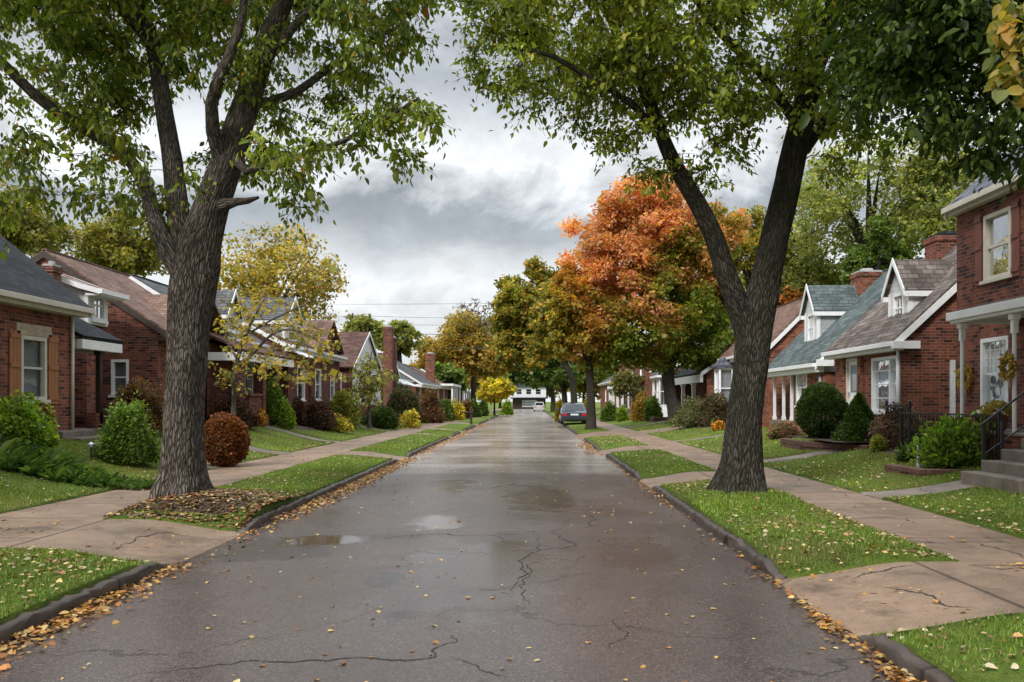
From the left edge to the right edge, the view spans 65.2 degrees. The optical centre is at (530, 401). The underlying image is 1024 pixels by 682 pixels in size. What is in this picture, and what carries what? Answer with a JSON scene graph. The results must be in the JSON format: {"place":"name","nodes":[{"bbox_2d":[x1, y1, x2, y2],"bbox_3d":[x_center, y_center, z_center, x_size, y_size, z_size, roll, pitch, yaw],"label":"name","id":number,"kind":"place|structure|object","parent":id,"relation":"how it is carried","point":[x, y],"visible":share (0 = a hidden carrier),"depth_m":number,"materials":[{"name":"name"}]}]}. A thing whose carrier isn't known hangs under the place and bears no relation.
{"place":"outdoors","nodes":[
{"label":"outdoors","id":0,"kind":"place"},
{"bbox_2d":[1,519,240,566],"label":"driveway apron","id":1,"kind":"object","parent":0,"point":[99,537],"visible":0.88,"depth_m":9.22,"materials":[{"name":"concrete"}]},
{"bbox_2d":[0,409,500,547],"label":"sidewalk","id":2,"kind":"structure","parent":0,"point":[72,513],"depth_m":12.52,"materials":[{"name":"concrete"}]},
{"bbox_2d":[0,445,1023,611],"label":"fallen leaves","id":3,"kind":"object","parent":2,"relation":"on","point":[845,571],"visible":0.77,"depth_m":8.74,"materials":[{"name":"yellow plant"}]},
{"bbox_2d":[339,451,407,460],"bbox_3d":[-4.630,1.633,23.550,1.840,0.203,1.900,0,0,0],"label":"driveway apron","id":4,"kind":"object","parent":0,"point":[373,454],"visible":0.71,"depth_m":23.81,"materials":[{"name":"concrete"}]},
{"bbox_2d":[0,409,911,681],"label":"road","id":5,"kind":"structure","parent":0,"point":[555,623],"depth_m":6.85,"materials":[{"name":"grey asphalt"}]},
{"bbox_2d":[0,414,501,646],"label":"kerb","id":6,"kind":"structure","parent":5,"relation":"on","point":[38,616],"depth_m":7.26,"materials":[{"name":"concrete"}]},
{"bbox_2d":[122,483,628,678],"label":"road cracks","id":7,"kind":"object","parent":5,"relation":"on","point":[452,635],"visible":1,"depth_m":5.36,"materials":[{"name":"black asphalt"}]},
{"bbox_2d":[5,453,880,681],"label":"street leaves","id":8,"kind":"object","parent":5,"relation":"on","point":[435,641],"visible":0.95,"depth_m":6.36,"materials":[{"name":"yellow plant"}]},
{"bbox_2d":[0,424,926,681],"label":"gutter leaves","id":9,"kind":"object","parent":5,"relation":"on","point":[831,625],"visible":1,"depth_m":6.63,"materials":[{"name":"brown plant"}]},
{"bbox_2d":[545,411,954,681],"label":"kerb","id":10,"kind":"structure","parent":5,"relation":"on","point":[899,655],"depth_m":8.01,"materials":[{"name":"concrete"}]},
{"bbox_2d":[0,0,1021,401],"label":"sky","id":11,"kind":"structure","parent":0,"point":[496,201],"materials":[{"name":"grey"}]},
{"bbox_2d":[0,407,1023,681],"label":"lawn","id":12,"kind":"structure","parent":0,"point":[984,675],"depth_m":10.71,"materials":[{"name":"green plant"}]},
{"bbox_2d":[0,389,61,449],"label":"shrub","id":13,"kind":"object","parent":12,"relation":"on","point":[20,420],"visible":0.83,"depth_m":15.31,"materials":[{"name":"green plant"}]},
{"bbox_2d":[0,177,75,256],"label":"broad tree","id":14,"kind":"object","parent":12,"relation":"on","point":[39,231],"visible":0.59,"depth_m":48.51,"materials":[{"name":"green plant"}]},
{"bbox_2d":[0,236,122,442],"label":"brick house","id":15,"kind":"structure","parent":12,"relation":"on","point":[42,313],"depth_m":18.29,"materials":[{"name":"red brick"}]},
{"bbox_2d":[21,335,50,402],"bbox_3d":[-11.045,-0.703,17.720,0.230,1.475,1.040,0,0,0],"label":"window","id":16,"kind":"structure","parent":15,"relation":"in","point":[30,368],"depth_m":17.94,"materials":[{"name":"white glass"}]},
{"bbox_2d":[0,433,155,489],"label":"border plants","id":17,"kind":"object","parent":12,"relation":"on","point":[37,461],"visible":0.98,"depth_m":13.99,"materials":[{"name":"green plant"}]},
{"bbox_2d":[53,207,168,277],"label":"broad tree","id":18,"kind":"object","parent":12,"relation":"on","point":[103,244],"visible":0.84,"depth_m":52.86,"materials":[{"name":"green plant"}]},
{"bbox_2d":[92,390,160,464],"bbox_3d":[-8.506,0.560,16.920,1.371,1.608,1.304,0,0,0],"label":"shrub","id":19,"kind":"object","parent":12,"relation":"on","point":[126,437],"visible":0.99,"depth_m":16.59,"materials":[{"name":"green plant"}]},
{"bbox_2d":[30,248,234,427],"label":"brick house","id":20,"kind":"structure","parent":12,"relation":"on","point":[131,314],"depth_m":24.80,"materials":[{"name":"red brick"}]},
{"bbox_2d":[108,359,128,396],"bbox_3d":[-12.720,-0.713,24.845,0.670,1.175,0.230,0,0,0],"label":"window","id":21,"kind":"structure","parent":20,"relation":"in","point":[119,367],"depth_m":24.84,"materials":[{"name":"white paint"}]},
{"bbox_2d":[103,376,164,433],"bbox_3d":[-10.469,0.106,21.296,1.674,1.598,1.716,0,0,0],"label":"shrub","id":22,"kind":"object","parent":12,"relation":"on","point":[153,401],"visible":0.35,"depth_m":21.16,"materials":[{"name":"brown plant"}]},
{"bbox_2d":[125,491,259,519],"bbox_3d":[-4.695,1.504,11.910,1.650,0.392,2.980,0,0,0],"label":"mulch mound","id":23,"kind":"object","parent":12,"relation":"on","point":[221,508],"visible":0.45,"depth_m":10.94,"materials":[{"name":"brown plant"}]},
{"bbox_2d":[102,484,309,528],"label":"mound leaves","id":24,"kind":"object","parent":23,"relation":"on","point":[238,494],"visible":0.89,"depth_m":11.05,"materials":[{"name":"brown plant"}]},
{"bbox_2d":[0,0,460,498],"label":"street tree","id":25,"kind":"object","parent":23,"relation":"on","point":[187,242],"visible":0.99,"depth_m":11.53,"materials":[{"name":"green plant"}]},
{"bbox_2d":[204,411,251,466],"bbox_3d":[-7.232,0.901,18.896,1.220,1.342,1.222,0,0,0],"label":"shrub","id":26,"kind":"object","parent":12,"relation":"on","point":[231,430],"visible":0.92,"depth_m":18.57,"materials":[{"name":"brown plant"}]},
{"bbox_2d":[207,392,259,427],"bbox_3d":[-10.263,0.285,27.556,1.776,1.302,1.871,0,0,0],"label":"shrub","id":27,"kind":"object","parent":12,"relation":"on","point":[243,413],"visible":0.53,"depth_m":27.21,"materials":[{"name":"brown plant"}]},
{"bbox_2d":[128,274,347,425],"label":"brick house","id":28,"kind":"structure","parent":12,"relation":"on","point":[327,388],"depth_m":33.29,"materials":[{"name":"red brick"}]},
{"bbox_2d":[217,220,350,322],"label":"broad tree","id":29,"kind":"object","parent":12,"relation":"on","point":[262,274],"visible":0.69,"depth_m":56.95,"materials":[{"name":"yellow plant"}]},
{"bbox_2d":[208,287,360,415],"bbox_3d":[-8.217,-1.322,26.484,5.238,4.786,2.728,0,0,15],"label":"garden tree","id":30,"kind":"object","parent":12,"relation":"on","point":[245,337],"visible":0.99,"depth_m":26.11,"materials":[{"name":"yellow plant"}]},
{"bbox_2d":[339,332,382,416],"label":"brick house","id":31,"kind":"structure","parent":12,"relation":"on","point":[359,345],"depth_m":47.65,"materials":[{"name":"red brick"}]},
{"bbox_2d":[340,313,384,346],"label":"broad tree","id":32,"kind":"object","parent":12,"relation":"on","point":[365,323],"visible":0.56,"depth_m":84.20,"materials":[{"name":"green plant"}]},
{"bbox_2d":[343,351,398,428],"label":"garden tree","id":33,"kind":"object","parent":12,"relation":"on","point":[372,381],"visible":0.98,"depth_m":40.59,"materials":[{"name":"green plant"}]},
{"bbox_2d":[360,405,398,428],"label":"shrub","id":34,"kind":"object","parent":12,"relation":"on","point":[384,417],"visible":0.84,"depth_m":42.51,"materials":[{"name":"green plant"}]},
{"bbox_2d":[377,325,418,407],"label":"brick house","id":35,"kind":"structure","parent":12,"relation":"on","point":[390,339],"depth_m":56.85,"materials":[{"name":"red brick"}]},
{"bbox_2d":[375,319,422,362],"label":"broad tree","id":36,"kind":"object","parent":12,"relation":"on","point":[405,333],"visible":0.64,"depth_m":89.64,"materials":[{"name":"green plant"}]},
{"bbox_2d":[386,381,421,421],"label":"shrub","id":37,"kind":"object","parent":12,"relation":"on","point":[402,401],"visible":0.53,"depth_m":49.48,"materials":[{"name":"green plant"}]},
{"bbox_2d":[398,408,420,427],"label":"shrub","id":38,"kind":"object","parent":12,"relation":"on","point":[409,418],"visible":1,"depth_m":45.67,"materials":[{"name":"yellow plant"}]},
{"bbox_2d":[397,352,437,400],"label":"brick house","id":39,"kind":"structure","parent":12,"relation":"on","point":[422,382],"depth_m":81.80,"materials":[{"name":"red brick"}]},
{"bbox_2d":[402,363,460,403],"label":"brick house","id":40,"kind":"structure","parent":12,"relation":"on","point":[442,389],"depth_m":95.50,"materials":[{"name":"white paint"}]},
{"bbox_2d":[418,387,446,422],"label":"shrub","id":41,"kind":"object","parent":12,"relation":"on","point":[432,412],"visible":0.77,"depth_m":56.37,"materials":[{"name":"brown plant"}]},
{"bbox_2d":[424,361,468,403],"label":"broad tree","id":42,"kind":"object","parent":12,"relation":"on","point":[446,373],"visible":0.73,"depth_m":103.33,"materials":[{"name":"green plant"}]},
{"bbox_2d":[409,308,513,402],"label":"broad tree","id":43,"kind":"object","parent":12,"relation":"on","point":[468,354],"visible":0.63,"depth_m":109.35,"materials":[{"name":"yellow plant"}]},
{"bbox_2d":[452,298,494,399],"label":"bare tree","id":44,"kind":"object","parent":12,"relation":"on","point":[474,382],"visible":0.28,"depth_m":115.57,"materials":[{"name":"brown plant"}]},
{"bbox_2d":[475,377,517,415],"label":"garden tree","id":45,"kind":"object","parent":12,"relation":"on","point":[497,390],"visible":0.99,"depth_m":86.92,"materials":[{"name":"yellow plant"}]},
{"bbox_2d":[485,255,578,421],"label":"street tree","id":46,"kind":"object","parent":12,"relation":"on","point":[512,303],"visible":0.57,"depth_m":59.02,"materials":[{"name":"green plant"}]},
{"bbox_2d":[508,358,558,411],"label":"street tree","id":47,"kind":"object","parent":12,"relation":"on","point":[517,377],"visible":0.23,"depth_m":111.68,"materials":[{"name":"green plant"}]},
{"bbox_2d":[525,354,585,404],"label":"street tree","id":48,"kind":"object","parent":12,"relation":"on","point":[553,372],"visible":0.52,"depth_m":75.75,"materials":[{"name":"green plant"}]},
{"bbox_2d":[557,403,586,423],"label":"parked car","id":49,"kind":"object","parent":12,"relation":"on","point":[573,411],"visible":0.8,"depth_m":52.62,"materials":[{"name":"grey paint"}]},
{"bbox_2d":[527,259,620,429],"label":"maple tree","id":50,"kind":"object","parent":12,"relation":"on","point":[560,306],"visible":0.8,"depth_m":41.73,"materials":[{"name":"yellow plant"}]},
{"bbox_2d":[569,354,607,403],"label":"broad tree","id":51,"kind":"object","parent":12,"relation":"on","point":[581,387],"visible":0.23,"depth_m":127.72,"materials":[{"name":"green plant"}]},
{"bbox_2d":[597,372,618,408],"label":"brick house","id":52,"kind":"structure","parent":12,"relation":"on","point":[604,394],"depth_m":105.80,"materials":[{"name":"white paint"}]},
{"bbox_2d":[600,399,618,421],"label":"shrub","id":53,"kind":"object","parent":12,"relation":"on","point":[608,411],"visible":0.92,"depth_m":59.74,"materials":[{"name":"green plant"}]},
{"bbox_2d":[608,368,646,415],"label":"garden tree","id":54,"kind":"object","parent":12,"relation":"on","point":[622,385],"visible":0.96,"depth_m":61.70,"materials":[{"name":"green plant"}]},
{"bbox_2d":[282,420,975,468],"bbox_3d":[-0.670,1.110,38.174,20.754,0.558,47.878,0,0,0],"label":"planting bed","id":55,"kind":"object","parent":12,"relation":"on","point":[300,427],"visible":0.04,"depth_m":31.86,"materials":[{"name":"brown soil"}]},
{"bbox_2d":[253,375,282,425],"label":"shrub","id":56,"kind":"object","parent":55,"relation":"on","point":[274,395],"visible":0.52,"depth_m":30.73,"materials":[{"name":"green plant"}]},
{"bbox_2d":[276,395,296,428],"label":"shrub","id":57,"kind":"object","parent":55,"relation":"on","point":[286,418],"visible":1,"depth_m":30.87,"materials":[{"name":"green plant"}]},
{"bbox_2d":[291,394,307,424],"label":"shrub","id":58,"kind":"object","parent":55,"relation":"on","point":[298,407],"visible":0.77,"depth_m":33.35,"materials":[{"name":"brown plant"}]},
{"bbox_2d":[305,395,336,429],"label":"shrub","id":59,"kind":"object","parent":55,"relation":"on","point":[320,414],"visible":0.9,"depth_m":33.86,"materials":[{"name":"brown plant"}]},
{"bbox_2d":[324,413,354,431],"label":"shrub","id":60,"kind":"object","parent":55,"relation":"on","point":[343,424],"visible":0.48,"depth_m":34.74,"materials":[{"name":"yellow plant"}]},
{"bbox_2d":[328,387,361,425],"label":"shrub","id":61,"kind":"object","parent":55,"relation":"on","point":[344,405],"visible":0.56,"depth_m":38.14,"materials":[{"name":"green plant"}]},
{"bbox_2d":[629,391,646,420],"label":"shrub","id":62,"kind":"object","parent":55,"relation":"on","point":[637,411],"visible":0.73,"depth_m":52.80,"materials":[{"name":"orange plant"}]},
{"bbox_2d":[642,394,663,420],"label":"shrub","id":63,"kind":"object","parent":55,"relation":"on","point":[652,408],"visible":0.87,"depth_m":50.72,"materials":[{"name":"green plant"}]},
{"bbox_2d":[670,395,703,427],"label":"shrub","id":64,"kind":"object","parent":55,"relation":"on","point":[688,415],"visible":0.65,"depth_m":37.66,"materials":[{"name":"green plant"}]},
{"bbox_2d":[698,390,727,426],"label":"shrub","id":65,"kind":"object","parent":55,"relation":"on","point":[713,407],"visible":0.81,"depth_m":36.65,"materials":[{"name":"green plant"}]},
{"bbox_2d":[607,354,653,413],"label":"brick house","id":66,"kind":"structure","parent":12,"relation":"on","point":[647,382],"depth_m":72.89,"materials":[{"name":"red brick"}]},
{"bbox_2d":[554,166,752,423],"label":"maple tree","id":67,"kind":"object","parent":12,"relation":"on","point":[678,299],"visible":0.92,"depth_m":42.57,"materials":[{"name":"orange plant"}]},
{"bbox_2d":[649,342,697,416],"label":"brick house","id":68,"kind":"structure","parent":12,"relation":"on","point":[657,386],"depth_m":58.54,"materials":[{"name":"white paint"}]},
{"bbox_2d":[438,0,970,493],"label":"street tree","id":69,"kind":"object","parent":12,"relation":"on","point":[614,66],"visible":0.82,"depth_m":12.12,"materials":[{"name":"green plant"}]},
{"bbox_2d":[674,325,734,408],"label":"brick house","id":70,"kind":"structure","parent":12,"relation":"on","point":[692,383],"depth_m":48.49,"materials":[{"name":"white paint"}]},
{"bbox_2d":[722,204,792,290],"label":"broad tree","id":71,"kind":"object","parent":12,"relation":"on","point":[750,249],"visible":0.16,"depth_m":65.29,"materials":[{"name":"green plant"}]},
{"bbox_2d":[712,297,803,427],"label":"brick house","id":72,"kind":"structure","parent":12,"relation":"on","point":[788,327],"depth_m":33.55,"materials":[{"name":"white paint"}]},
{"bbox_2d":[719,368,732,405],"bbox_3d":[9.650,-0.650,39.276,0.711,1.980,0.218,0,0,34],"label":"window","id":73,"kind":"structure","parent":72,"relation":"in","point":[725,374],"depth_m":39.37,"materials":[{"name":"white glass"}]},
{"bbox_2d":[764,419,805,437],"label":"shrub","id":74,"kind":"object","parent":12,"relation":"on","point":[786,429],"visible":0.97,"depth_m":25.21,"materials":[{"name":"brown plant"}]},
{"bbox_2d":[777,285,803,305],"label":"broad tree","id":75,"kind":"object","parent":12,"relation":"on","point":[793,294],"visible":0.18,"depth_m":61.42,"materials":[{"name":"orange plant"}]},
{"bbox_2d":[743,207,847,296],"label":"broad tree","id":76,"kind":"object","parent":12,"relation":"on","point":[810,266],"visible":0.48,"depth_m":62.02,"materials":[{"name":"green plant"}]},
{"bbox_2d":[780,438,870,449],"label":"garden wall","id":77,"kind":"structure","parent":12,"relation":"on","point":[796,444],"depth_m":20.78,"materials":[{"name":"brick"}]},
{"bbox_2d":[767,257,923,429],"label":"brick house","id":78,"kind":"structure","parent":12,"relation":"on","point":[829,315],"depth_m":28.96,"materials":[{"name":"white paint"}]},
{"bbox_2d":[837,213,913,284],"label":"broad tree","id":79,"kind":"object","parent":12,"relation":"on","point":[879,252],"visible":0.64,"depth_m":51.55,"materials":[{"name":"green plant"}]},
{"bbox_2d":[868,433,888,451],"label":"shrub","id":80,"kind":"object","parent":12,"relation":"on","point":[878,442],"visible":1,"depth_m":18.48,"materials":[{"name":"green plant"}]},
{"bbox_2d":[788,123,969,270],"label":"broad tree","id":81,"kind":"object","parent":12,"relation":"on","point":[829,210],"visible":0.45,"depth_m":56.29,"materials":[{"name":"green plant"}]},
{"bbox_2d":[821,230,956,431],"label":"brick house","id":82,"kind":"structure","parent":12,"relation":"on","point":[896,342],"depth_m":21.70,"materials":[{"name":"red brick"}]},
{"bbox_2d":[846,358,856,403],"bbox_3d":[9.740,-0.275,24.050,0.120,2.050,1.000,0,0,0],"label":"window","id":83,"kind":"structure","parent":82,"relation":"in","point":[851,364],"depth_m":24.37,"materials":[{"name":"white paint"}]},
{"bbox_2d":[871,355,895,413],"bbox_3d":[9.715,-0.432,21.850,0.170,1.575,1.870,0,0,0],"label":"window","id":84,"kind":"structure","parent":82,"relation":"in","point":[883,369],"depth_m":22.13,"materials":[{"name":"white paint"}]},
{"bbox_2d":[865,401,929,449],"bbox_3d":[8.763,0.580,18.800,1.477,1.176,1.510,0,0,0],"label":"shrub","id":85,"kind":"object","parent":12,"relation":"on","point":[882,424],"visible":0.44,"depth_m":18.65,"materials":[{"name":"brown plant"}]},
{"bbox_2d":[894,438,916,461],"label":"shrub","id":86,"kind":"object","parent":12,"relation":"on","point":[901,454],"visible":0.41,"depth_m":16.20,"materials":[{"name":"green plant"}]},
{"bbox_2d":[798,0,1023,202],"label":"street tree","id":87,"kind":"object","parent":12,"relation":"on","point":[991,32],"visible":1,"depth_m":8.85,"materials":[{"name":"green plant"}]},
{"bbox_2d":[884,464,968,476],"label":"garden wall","id":88,"kind":"structure","parent":12,"relation":"on","point":[908,470],"depth_m":14.47,"materials":[{"name":"brick"}]},
{"bbox_2d":[888,138,979,250],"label":"broad tree","id":89,"kind":"object","parent":12,"relation":"on","point":[931,201],"visible":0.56,"depth_m":51.64,"materials":[{"name":"green plant"}]},
{"bbox_2d":[894,407,995,468],"bbox_3d":[7.862,0.677,14.886,1.455,1.134,1.544,0,0,-24],"label":"shrub","id":90,"kind":"object","parent":12,"relation":"on","point":[951,441],"visible":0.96,"depth_m":14.62,"materials":[{"name":"green plant"}]},
{"bbox_2d":[900,407,1001,459],"bbox_3d":[8.220,0.647,15.875,0.070,1.055,3.777,0,0,0],"label":"iron railing","id":91,"kind":"object","parent":12,"relation":"on","point":[998,417],"visible":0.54,"depth_m":15.54,"materials":[{"name":"black metal"}]},
{"bbox_2d":[941,146,1023,493],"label":"brick house","id":92,"kind":"structure","parent":12,"relation":"on","point":[987,317],"depth_m":16.51,"materials":[{"name":"red brick"}]},
{"bbox_2d":[977,335,1008,413],"bbox_3d":[9.715,-0.543,16.720,0.170,1.595,1.120,0,0,0],"label":"window","id":93,"kind":"structure","parent":92,"relation":"in","point":[991,387],"depth_m":16.91,"materials":[{"name":"white paint"}]},
{"bbox_2d":[979,206,1011,284],"bbox_3d":[9.715,-3.223,16.620,0.170,1.455,1.100,0,0,0],"label":"window","id":94,"kind":"structure","parent":92,"relation":"in","point":[996,225],"depth_m":16.72,"materials":[{"name":"beige paint"}]},
{"bbox_2d":[978,398,1017,430],"bbox_3d":[8.627,0.235,14.758,0.639,0.609,0.649,0,0,0],"label":"planter","id":95,"kind":"object","parent":92,"relation":"on","point":[993,406],"visible":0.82,"depth_m":14.64,"materials":[{"name":"paint"}]},
{"bbox_2d":[997,349,1020,388],"bbox_3d":[8.351,-0.539,14.036,0.188,0.779,0.554,0,0,0],"label":"wreath","id":96,"kind":"object","parent":92,"relation":"hanging from","point":[1004,373],"visible":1,"depth_m":14.03,"materials":[{"name":"yellow plant"}]},
{"bbox_2d":[979,392,1023,459],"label":"stair handrail","id":97,"kind":"object","parent":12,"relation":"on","point":[1001,443],"visible":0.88,"depth_m":13.14,"materials":[{"name":"black metal"}]},
{"bbox_2d":[98,402,1023,585],"bbox_3d":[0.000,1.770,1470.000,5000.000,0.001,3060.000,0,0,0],"label":"ground","id":98,"kind":"structure","parent":0,"point":[548,404],"depth_m":456.86,"materials":[{"name":"soil"}]},
{"bbox_2d":[510,383,547,408],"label":"end house","id":99,"kind":"structure","parent":98,"relation":"on","point":[525,397],"depth_m":184.00,"materials":[{"name":"white paint"}]},
{"bbox_2d":[640,471,715,488],"bbox_3d":[3.220,1.633,16.500,1.760,0.203,2.000,0,0,0],"label":"driveway apron","id":100,"kind":"object","parent":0,"point":[682,477],"visible":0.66,"depth_m":16.75,"materials":[{"name":"concrete"}]},
{"bbox_2d":[763,449,853,462],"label":"path","id":101,"kind":"structure","parent":0,"point":[823,452],"depth_m":20.09,"materials":[{"name":"grey concrete"}]},
{"bbox_2d":[596,420,1023,584],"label":"sidewalk","id":102,"kind":"structure","parent":0,"point":[978,548],"depth_m":10.37,"materials":[{"name":"concrete"}]},
{"bbox_2d":[792,436,844,441],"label":"planting bed soil","id":103,"kind":"structure","parent":0,"point":[829,439],"depth_m":21.56,"materials":[{"name":"brown soil"}]},
{"bbox_2d":[794,381,848,437],"bbox_3d":[7.973,0.232,21.916,1.496,1.603,1.427,0,0,0],"label":"shrub","id":104,"kind":"object","parent":103,"relation":"on","point":[819,399],"visible":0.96,"depth_m":21.50,"materials":[{"name":"green plant"}]},
{"bbox_2d":[832,392,877,443],"bbox_3d":[8.322,0.409,20.239,1.255,1.338,1.251,0,0,0],"label":"shrub","id":105,"kind":"object","parent":103,"relation":"on","point":[859,410],"visible":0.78,"depth_m":19.96,"materials":[{"name":"green plant"}]},
{"bbox_2d":[779,562,1023,635],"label":"driveway apron","id":106,"kind":"object","parent":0,"point":[977,591],"visible":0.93,"depth_m":6.62,"materials":[{"name":"concrete"}]},
{"bbox_2d":[861,480,974,498],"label":"path","id":107,"kind":"structure","parent":0,"point":[947,486],"depth_m":12.99,"materials":[{"name":"grey concrete"}]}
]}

